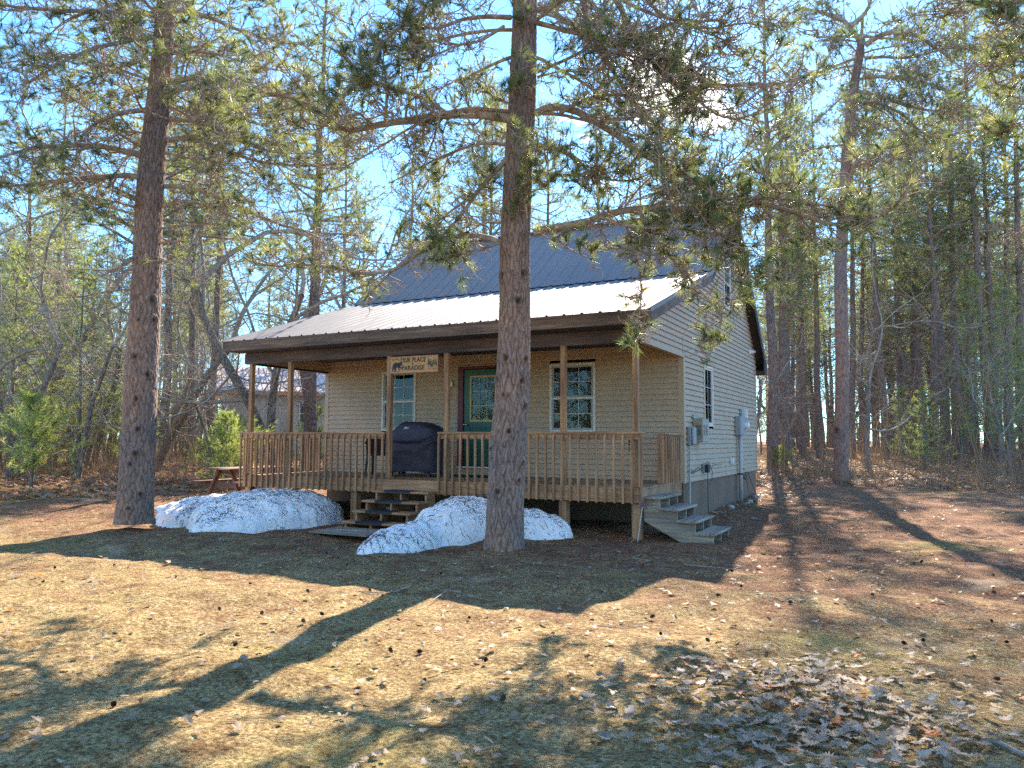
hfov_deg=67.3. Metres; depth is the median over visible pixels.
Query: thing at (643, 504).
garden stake
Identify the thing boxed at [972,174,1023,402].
pine tree
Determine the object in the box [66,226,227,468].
bare tree
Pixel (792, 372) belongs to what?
pine tree
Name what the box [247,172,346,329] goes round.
pine tree
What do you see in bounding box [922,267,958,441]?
pine tree
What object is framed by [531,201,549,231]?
pine tree
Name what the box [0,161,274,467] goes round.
bare tree
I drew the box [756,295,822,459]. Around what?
bare tree
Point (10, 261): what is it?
pine tree
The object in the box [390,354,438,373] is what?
hanging sign
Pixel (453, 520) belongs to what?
snow pile
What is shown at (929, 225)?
pine tree
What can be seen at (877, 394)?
pine tree
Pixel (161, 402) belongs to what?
bare tree
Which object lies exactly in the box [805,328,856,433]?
bare tree
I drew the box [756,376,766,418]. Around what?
bare tree
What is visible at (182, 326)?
young pine
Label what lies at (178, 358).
pine tree
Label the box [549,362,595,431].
window
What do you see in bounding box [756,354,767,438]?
young pine
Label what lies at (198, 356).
pine tree
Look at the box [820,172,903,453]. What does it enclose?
pine tree
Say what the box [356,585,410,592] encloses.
fallen stick
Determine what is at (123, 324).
young pine
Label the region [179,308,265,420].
bare tree
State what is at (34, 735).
fallen leaves
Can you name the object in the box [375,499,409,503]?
stair mat
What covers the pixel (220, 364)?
bare tree
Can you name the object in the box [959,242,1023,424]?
bare tree
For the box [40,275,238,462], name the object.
bare tree
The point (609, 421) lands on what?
cabin
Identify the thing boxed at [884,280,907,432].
pine tree
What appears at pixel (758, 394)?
bare tree
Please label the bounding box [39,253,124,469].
young pine
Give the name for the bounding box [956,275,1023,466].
young pine
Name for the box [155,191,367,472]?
bare tree
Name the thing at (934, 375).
pine tree
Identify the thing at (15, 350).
young pine
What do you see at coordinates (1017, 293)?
bare tree
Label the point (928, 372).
pine tree
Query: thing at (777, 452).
young pine
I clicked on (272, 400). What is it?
bare tree
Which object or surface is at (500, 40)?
sky
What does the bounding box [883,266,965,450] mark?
pine tree
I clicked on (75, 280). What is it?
pine tree
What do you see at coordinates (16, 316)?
young pine
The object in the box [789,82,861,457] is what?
pine tree
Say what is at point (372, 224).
pine tree
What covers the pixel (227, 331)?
pine tree
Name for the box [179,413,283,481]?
young pine
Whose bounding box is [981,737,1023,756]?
fallen stick
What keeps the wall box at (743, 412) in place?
attached to the cabin
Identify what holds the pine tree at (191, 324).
on the ground
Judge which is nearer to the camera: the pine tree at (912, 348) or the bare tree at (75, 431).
the bare tree at (75, 431)
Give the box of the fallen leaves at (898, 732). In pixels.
[508,636,1023,767]
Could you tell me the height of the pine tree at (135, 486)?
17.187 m
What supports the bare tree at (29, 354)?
on the ground
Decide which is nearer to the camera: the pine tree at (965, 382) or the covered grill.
the covered grill
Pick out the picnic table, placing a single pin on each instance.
(211, 484)
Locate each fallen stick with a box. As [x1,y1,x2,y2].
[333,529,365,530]
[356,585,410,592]
[430,590,460,601]
[597,625,668,628]
[687,564,746,568]
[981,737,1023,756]
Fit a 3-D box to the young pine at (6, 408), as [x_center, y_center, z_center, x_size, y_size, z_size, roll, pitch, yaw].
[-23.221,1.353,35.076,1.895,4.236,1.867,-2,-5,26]
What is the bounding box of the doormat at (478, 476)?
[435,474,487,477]
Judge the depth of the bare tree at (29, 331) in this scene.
31.10 m
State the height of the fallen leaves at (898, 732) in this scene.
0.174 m
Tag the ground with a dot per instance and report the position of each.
(296, 687)
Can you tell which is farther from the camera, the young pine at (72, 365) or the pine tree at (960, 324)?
the pine tree at (960, 324)
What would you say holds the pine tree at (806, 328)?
on the ground
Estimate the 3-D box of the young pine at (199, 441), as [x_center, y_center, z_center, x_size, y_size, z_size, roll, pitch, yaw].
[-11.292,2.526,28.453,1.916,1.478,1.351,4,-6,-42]
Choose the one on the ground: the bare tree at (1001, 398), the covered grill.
the bare tree at (1001, 398)
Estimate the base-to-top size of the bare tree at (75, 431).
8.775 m
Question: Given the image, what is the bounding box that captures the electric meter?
[735,416,749,501]
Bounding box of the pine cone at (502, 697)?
[500,694,505,701]
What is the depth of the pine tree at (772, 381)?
29.58 m
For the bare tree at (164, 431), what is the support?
on the ground
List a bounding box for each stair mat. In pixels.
[355,520,388,524]
[365,509,398,513]
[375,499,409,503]
[384,489,418,492]
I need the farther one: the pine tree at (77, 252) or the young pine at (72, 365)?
the pine tree at (77, 252)
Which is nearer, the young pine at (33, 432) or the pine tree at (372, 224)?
the young pine at (33, 432)
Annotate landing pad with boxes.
[309,526,378,536]
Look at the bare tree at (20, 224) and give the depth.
32.13 m
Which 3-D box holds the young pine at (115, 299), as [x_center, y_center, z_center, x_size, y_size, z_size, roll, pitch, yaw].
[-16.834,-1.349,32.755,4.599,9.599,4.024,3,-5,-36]
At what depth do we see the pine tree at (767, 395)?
85.85 m
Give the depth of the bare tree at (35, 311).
28.60 m
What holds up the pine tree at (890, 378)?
on the ground
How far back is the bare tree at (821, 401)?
60.02 m
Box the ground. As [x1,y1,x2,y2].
[0,439,1023,767]
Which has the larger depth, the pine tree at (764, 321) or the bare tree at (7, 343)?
the pine tree at (764, 321)
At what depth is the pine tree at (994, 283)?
61.44 m
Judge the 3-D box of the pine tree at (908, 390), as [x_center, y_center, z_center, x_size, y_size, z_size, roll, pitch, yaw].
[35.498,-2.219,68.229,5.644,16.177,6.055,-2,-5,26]
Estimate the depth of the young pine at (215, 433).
28.32 m
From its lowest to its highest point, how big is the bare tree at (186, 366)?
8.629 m
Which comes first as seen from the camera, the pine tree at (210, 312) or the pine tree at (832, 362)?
the pine tree at (210, 312)
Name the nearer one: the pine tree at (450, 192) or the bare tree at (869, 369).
the bare tree at (869, 369)
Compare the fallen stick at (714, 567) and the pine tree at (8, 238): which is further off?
the pine tree at (8, 238)
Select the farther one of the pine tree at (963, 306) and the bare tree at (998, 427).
the pine tree at (963, 306)
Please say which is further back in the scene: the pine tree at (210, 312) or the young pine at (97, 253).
the pine tree at (210, 312)
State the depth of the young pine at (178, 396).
38.33 m
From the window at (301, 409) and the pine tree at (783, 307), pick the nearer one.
the pine tree at (783, 307)
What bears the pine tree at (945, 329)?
on the ground
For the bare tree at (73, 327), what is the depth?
28.07 m
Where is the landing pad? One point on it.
(368, 532)
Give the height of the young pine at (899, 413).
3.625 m
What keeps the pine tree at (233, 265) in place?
on the ground
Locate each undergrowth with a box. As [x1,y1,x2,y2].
[0,301,1023,483]
[0,434,1023,492]
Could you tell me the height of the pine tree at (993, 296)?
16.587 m
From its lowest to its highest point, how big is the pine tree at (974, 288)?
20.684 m
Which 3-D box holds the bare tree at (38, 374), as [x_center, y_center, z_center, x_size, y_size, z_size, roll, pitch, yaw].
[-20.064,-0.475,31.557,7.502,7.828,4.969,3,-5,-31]
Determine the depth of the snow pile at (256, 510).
13.27 m
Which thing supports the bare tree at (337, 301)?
on the ground
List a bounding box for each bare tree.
[0,0,459,468]
[0,100,215,467]
[0,115,240,479]
[0,156,88,303]
[0,159,110,480]
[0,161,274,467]
[0,225,40,411]
[0,225,176,476]
[0,252,185,468]
[0,256,69,454]
[0,264,87,448]
[0,265,74,397]
[0,294,103,463]
[0,312,29,443]
[0,316,45,468]
[1,188,192,469]
[1,217,116,461]
[1,266,73,355]
[1,309,60,422]
[11,299,95,458]
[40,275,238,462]
[41,307,201,466]
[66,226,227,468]
[69,275,259,464]
[86,311,175,465]
[87,305,262,474]
[92,51,493,465]
[99,295,197,460]
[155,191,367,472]
[158,307,279,456]
[159,274,239,451]
[160,322,220,433]
[177,297,261,452]
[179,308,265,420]
[180,337,259,424]
[239,125,452,427]
[273,220,394,394]
[751,255,830,469]
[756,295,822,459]
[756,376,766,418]
[757,220,925,453]
[757,294,813,452]
[766,297,834,440]
[788,180,1017,469]
[794,202,977,456]
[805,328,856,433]
[805,345,834,444]
[847,267,1013,452]
[887,301,1018,439]
[901,291,1017,462]
[906,335,1004,443]
[939,301,1023,475]
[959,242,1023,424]
[962,329,1016,452]
[994,271,1023,318]
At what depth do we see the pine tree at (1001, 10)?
8.01 m
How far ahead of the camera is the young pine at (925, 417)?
46.66 m
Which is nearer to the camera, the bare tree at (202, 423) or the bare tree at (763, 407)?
the bare tree at (202, 423)
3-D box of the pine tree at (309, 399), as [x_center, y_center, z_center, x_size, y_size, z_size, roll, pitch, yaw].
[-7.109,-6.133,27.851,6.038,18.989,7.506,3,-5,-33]
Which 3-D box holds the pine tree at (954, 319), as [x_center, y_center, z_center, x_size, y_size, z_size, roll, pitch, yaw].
[22.079,-6.021,38.968,5.417,20.053,6.734,2,-5,-25]
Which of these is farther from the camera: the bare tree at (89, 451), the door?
the bare tree at (89, 451)
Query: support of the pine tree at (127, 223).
on the ground
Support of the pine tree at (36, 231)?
on the ground
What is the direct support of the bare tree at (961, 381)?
on the ground
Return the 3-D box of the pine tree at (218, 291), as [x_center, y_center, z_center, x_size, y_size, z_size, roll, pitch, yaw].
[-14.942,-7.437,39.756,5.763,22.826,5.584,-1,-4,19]
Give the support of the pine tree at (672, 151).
on the ground
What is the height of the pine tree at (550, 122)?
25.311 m
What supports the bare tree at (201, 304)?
on the ground
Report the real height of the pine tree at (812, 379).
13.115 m
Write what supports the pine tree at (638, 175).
on the ground
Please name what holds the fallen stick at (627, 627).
on the ground
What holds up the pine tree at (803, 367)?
on the ground
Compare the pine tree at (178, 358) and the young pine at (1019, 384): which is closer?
the young pine at (1019, 384)
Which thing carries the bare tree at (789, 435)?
on the ground
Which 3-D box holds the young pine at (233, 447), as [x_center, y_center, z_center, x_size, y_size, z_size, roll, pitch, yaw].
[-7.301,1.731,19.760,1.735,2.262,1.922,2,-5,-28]
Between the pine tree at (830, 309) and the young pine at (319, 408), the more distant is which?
the pine tree at (830, 309)
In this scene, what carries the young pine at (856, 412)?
on the ground
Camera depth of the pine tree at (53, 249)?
63.94 m
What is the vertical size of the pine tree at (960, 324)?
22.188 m
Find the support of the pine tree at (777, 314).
on the ground
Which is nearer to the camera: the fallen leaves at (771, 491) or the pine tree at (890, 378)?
the fallen leaves at (771, 491)
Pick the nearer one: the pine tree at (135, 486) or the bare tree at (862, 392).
the pine tree at (135, 486)
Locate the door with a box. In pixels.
[456,364,496,474]
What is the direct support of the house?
on the ground
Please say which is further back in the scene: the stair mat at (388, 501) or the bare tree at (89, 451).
the bare tree at (89, 451)
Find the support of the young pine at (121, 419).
on the ground
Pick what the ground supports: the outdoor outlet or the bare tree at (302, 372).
the bare tree at (302, 372)
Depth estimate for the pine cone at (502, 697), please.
4.54 m
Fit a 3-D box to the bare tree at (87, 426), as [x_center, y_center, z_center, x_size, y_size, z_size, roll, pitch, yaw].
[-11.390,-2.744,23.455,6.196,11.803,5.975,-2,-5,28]
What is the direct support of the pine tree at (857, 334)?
on the ground
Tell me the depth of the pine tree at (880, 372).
40.16 m
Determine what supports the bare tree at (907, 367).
on the ground
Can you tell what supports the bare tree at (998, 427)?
on the ground
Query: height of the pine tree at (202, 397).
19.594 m
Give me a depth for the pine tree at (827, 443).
74.41 m
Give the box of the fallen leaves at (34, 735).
[0,483,1023,767]
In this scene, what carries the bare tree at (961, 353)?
on the ground
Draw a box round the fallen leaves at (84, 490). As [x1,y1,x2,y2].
[0,450,1022,499]
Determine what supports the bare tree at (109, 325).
on the ground
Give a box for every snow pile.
[155,488,344,533]
[356,495,573,554]
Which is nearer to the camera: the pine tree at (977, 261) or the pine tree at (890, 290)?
the pine tree at (977, 261)
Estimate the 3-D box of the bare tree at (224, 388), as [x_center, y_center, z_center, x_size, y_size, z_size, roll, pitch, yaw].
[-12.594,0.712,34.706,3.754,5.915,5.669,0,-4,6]
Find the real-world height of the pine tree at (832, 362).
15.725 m
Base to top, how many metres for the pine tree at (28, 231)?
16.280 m
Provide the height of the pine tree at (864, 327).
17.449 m
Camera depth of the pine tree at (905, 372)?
63.23 m
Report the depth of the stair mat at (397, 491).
13.68 m
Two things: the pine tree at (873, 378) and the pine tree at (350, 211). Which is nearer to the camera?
the pine tree at (350, 211)
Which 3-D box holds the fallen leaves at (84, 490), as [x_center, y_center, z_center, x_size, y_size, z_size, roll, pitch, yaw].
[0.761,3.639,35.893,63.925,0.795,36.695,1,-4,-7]
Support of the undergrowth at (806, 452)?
on the ground
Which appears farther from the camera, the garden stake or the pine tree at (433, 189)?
the pine tree at (433, 189)
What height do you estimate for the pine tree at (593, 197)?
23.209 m
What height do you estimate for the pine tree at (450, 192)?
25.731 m
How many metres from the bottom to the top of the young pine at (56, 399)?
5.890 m
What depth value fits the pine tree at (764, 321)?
83.89 m
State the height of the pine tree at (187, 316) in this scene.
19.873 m
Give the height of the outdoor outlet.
1.096 m
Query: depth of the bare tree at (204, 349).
45.40 m
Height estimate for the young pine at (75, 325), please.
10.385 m
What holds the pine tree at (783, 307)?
on the ground
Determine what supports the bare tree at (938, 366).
on the ground
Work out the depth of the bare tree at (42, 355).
26.86 m
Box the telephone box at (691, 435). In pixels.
[687,427,696,503]
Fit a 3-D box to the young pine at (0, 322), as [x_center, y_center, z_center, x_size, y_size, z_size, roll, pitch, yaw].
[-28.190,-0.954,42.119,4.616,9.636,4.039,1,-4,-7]
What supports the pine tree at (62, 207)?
on the ground
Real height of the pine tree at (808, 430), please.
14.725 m
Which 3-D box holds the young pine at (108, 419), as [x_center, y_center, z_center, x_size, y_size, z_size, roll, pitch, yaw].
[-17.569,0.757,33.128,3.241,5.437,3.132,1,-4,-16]
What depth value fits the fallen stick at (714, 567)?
9.18 m
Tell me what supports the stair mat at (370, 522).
on the cabin
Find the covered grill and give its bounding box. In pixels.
[384,422,442,476]
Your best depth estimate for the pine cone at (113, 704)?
4.42 m
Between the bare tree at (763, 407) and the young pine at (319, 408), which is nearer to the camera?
the young pine at (319, 408)
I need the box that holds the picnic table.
[191,466,282,494]
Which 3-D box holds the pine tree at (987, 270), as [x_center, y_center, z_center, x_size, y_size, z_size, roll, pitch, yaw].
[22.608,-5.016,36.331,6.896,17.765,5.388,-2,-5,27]
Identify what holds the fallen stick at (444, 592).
on the ground
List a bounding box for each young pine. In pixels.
[0,241,70,471]
[0,277,61,438]
[0,281,11,402]
[0,370,15,447]
[0,387,91,491]
[14,323,88,462]
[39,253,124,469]
[47,238,124,461]
[48,280,97,431]
[59,298,96,455]
[65,344,123,460]
[70,244,167,461]
[95,279,160,421]
[99,381,165,458]
[105,374,164,448]
[157,305,201,450]
[157,369,199,455]
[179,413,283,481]
[181,434,221,469]
[196,408,258,492]
[196,410,236,458]
[292,401,324,460]
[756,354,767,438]
[761,445,797,469]
[855,411,869,448]
[881,385,933,462]
[902,383,958,470]
[906,391,940,445]
[924,269,1022,463]
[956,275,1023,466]
[991,352,1023,461]
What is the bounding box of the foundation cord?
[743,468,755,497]
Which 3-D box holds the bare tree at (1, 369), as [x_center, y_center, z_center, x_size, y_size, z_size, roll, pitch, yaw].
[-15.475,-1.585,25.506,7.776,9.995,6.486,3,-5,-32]
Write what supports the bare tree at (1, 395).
on the ground
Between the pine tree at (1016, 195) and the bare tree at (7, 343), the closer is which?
the bare tree at (7, 343)
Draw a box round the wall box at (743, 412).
[740,409,747,418]
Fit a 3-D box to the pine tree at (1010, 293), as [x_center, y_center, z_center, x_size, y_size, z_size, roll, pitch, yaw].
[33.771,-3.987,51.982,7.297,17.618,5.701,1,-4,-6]
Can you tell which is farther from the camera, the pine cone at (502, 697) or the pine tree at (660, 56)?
the pine tree at (660, 56)
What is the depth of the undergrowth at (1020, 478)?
24.02 m
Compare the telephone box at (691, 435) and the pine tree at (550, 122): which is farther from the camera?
the pine tree at (550, 122)
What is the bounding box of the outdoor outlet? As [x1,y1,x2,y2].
[702,461,712,513]
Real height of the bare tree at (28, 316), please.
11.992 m
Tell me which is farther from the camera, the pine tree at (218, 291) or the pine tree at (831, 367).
the pine tree at (831, 367)
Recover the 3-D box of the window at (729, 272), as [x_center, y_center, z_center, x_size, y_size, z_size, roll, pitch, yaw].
[4.921,-2.297,17.646,0.070,1.192,0.724,-2,-5,28]
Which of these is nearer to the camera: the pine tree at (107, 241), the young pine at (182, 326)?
the young pine at (182, 326)
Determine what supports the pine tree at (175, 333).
on the ground
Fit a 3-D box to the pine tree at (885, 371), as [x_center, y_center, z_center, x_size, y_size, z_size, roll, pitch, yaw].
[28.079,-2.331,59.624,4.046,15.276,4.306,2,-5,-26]
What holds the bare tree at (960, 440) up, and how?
on the ground
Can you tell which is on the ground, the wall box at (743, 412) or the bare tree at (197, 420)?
the bare tree at (197, 420)
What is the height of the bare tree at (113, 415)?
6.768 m
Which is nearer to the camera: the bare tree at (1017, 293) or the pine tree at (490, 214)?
the bare tree at (1017, 293)
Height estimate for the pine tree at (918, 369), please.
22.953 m
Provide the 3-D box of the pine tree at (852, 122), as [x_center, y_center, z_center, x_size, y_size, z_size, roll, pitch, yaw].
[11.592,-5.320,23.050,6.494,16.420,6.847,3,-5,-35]
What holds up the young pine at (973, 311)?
on the ground
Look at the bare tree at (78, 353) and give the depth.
33.97 m
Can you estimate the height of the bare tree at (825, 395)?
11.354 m
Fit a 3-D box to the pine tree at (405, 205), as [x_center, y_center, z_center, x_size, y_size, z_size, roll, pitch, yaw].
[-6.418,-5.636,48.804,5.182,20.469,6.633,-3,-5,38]
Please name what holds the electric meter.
attached to the cabin
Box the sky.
[0,0,1023,441]
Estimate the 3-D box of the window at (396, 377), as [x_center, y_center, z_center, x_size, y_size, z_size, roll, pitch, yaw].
[-2.457,0.378,17.045,0.934,1.327,0.234,-2,-5,28]
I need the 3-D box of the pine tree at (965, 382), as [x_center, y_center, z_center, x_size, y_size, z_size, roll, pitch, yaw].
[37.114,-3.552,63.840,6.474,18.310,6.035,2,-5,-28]
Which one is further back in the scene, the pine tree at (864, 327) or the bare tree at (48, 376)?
the pine tree at (864, 327)
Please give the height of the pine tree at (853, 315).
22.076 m
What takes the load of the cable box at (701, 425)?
attached to the cabin
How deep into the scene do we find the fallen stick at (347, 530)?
12.20 m
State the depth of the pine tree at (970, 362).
42.50 m
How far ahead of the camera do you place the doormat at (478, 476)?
15.29 m
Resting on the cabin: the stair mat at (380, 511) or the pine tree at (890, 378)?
the stair mat at (380, 511)
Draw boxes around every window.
[299,402,303,424]
[381,371,416,430]
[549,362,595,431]
[698,364,713,426]
[722,256,730,310]
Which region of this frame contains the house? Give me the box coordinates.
[215,366,324,454]
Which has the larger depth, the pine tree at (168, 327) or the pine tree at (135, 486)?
the pine tree at (168, 327)
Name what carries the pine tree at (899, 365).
on the ground
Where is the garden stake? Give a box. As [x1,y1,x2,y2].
[635,499,649,541]
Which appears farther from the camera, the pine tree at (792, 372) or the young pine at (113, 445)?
the pine tree at (792, 372)
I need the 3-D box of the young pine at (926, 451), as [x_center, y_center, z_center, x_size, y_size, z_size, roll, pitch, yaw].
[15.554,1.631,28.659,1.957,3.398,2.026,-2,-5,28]
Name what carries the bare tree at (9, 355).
on the ground
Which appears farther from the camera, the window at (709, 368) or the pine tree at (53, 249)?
the pine tree at (53, 249)
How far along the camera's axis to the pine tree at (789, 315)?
41.12 m
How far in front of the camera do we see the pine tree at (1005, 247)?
40.07 m
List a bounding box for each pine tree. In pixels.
[0,0,301,474]
[0,0,399,524]
[0,114,111,422]
[0,185,128,450]
[0,217,26,372]
[0,220,49,363]
[0,221,114,448]
[3,221,62,357]
[8,67,107,451]
[29,209,80,381]
[81,221,128,441]
[109,2,220,458]
[159,213,211,448]
[159,267,185,442]
[159,286,231,443]
[160,227,237,441]
[161,105,236,457]
[161,219,248,447]
[163,213,274,399]
[170,27,267,440]
[179,259,229,443]
[200,0,953,551]
[203,288,243,371]
[204,266,248,440]
[236,0,401,470]
[236,241,294,329]
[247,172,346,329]
[321,111,382,306]
[321,172,390,311]
[364,152,443,280]
[399,129,466,247]
[435,47,540,235]
[448,76,508,239]
[531,90,592,227]
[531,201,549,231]
[559,110,629,222]
[612,123,664,219]
[624,85,715,212]
[692,0,840,470]
[728,95,861,467]
[748,0,1023,480]
[749,135,832,452]
[756,219,805,415]
[756,224,834,452]
[759,187,833,452]
[760,96,832,457]
[760,267,790,424]
[760,324,767,445]
[762,252,833,447]
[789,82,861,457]
[790,290,834,449]
[790,311,829,446]
[795,259,834,446]
[805,274,856,447]
[808,57,900,458]
[808,299,834,446]
[809,235,834,446]
[812,43,933,458]
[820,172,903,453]
[826,230,907,451]
[828,230,944,444]
[828,258,894,443]
[830,93,934,455]
[848,262,892,417]
[849,274,904,417]
[856,148,939,447]
[857,287,893,443]
[864,174,949,456]
[865,0,1023,266]
[871,75,995,463]
[874,252,950,448]
[877,53,969,456]
[877,104,986,456]
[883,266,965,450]
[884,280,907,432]
[890,290,922,444]
[891,299,973,446]
[893,207,974,432]
[894,73,1012,459]
[899,0,1023,462]
[912,103,1023,462]
[919,217,991,452]
[920,68,1023,456]
[920,140,1003,450]
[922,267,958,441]
[934,66,1023,457]
[937,261,981,446]
[953,0,1023,461]
[957,208,1003,410]
[958,175,1016,415]
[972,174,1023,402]
[972,317,1013,426]
[975,202,1023,447]
[975,245,1012,368]
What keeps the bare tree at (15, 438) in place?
on the ground
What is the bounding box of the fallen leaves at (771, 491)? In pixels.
[707,490,807,520]
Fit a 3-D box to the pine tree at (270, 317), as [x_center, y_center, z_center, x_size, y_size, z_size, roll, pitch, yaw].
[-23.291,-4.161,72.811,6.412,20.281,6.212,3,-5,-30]
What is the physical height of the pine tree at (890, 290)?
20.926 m
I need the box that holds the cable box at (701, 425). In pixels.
[692,414,708,441]
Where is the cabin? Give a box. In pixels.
[222,207,766,543]
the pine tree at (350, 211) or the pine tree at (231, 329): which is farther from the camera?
the pine tree at (231, 329)
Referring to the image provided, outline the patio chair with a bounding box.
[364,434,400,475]
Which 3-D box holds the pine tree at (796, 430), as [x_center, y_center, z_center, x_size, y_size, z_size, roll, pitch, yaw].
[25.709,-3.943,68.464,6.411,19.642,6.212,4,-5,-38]
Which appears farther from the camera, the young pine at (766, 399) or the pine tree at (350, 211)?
the young pine at (766, 399)
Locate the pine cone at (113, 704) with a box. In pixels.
[110,701,116,706]
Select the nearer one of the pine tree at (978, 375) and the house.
the house

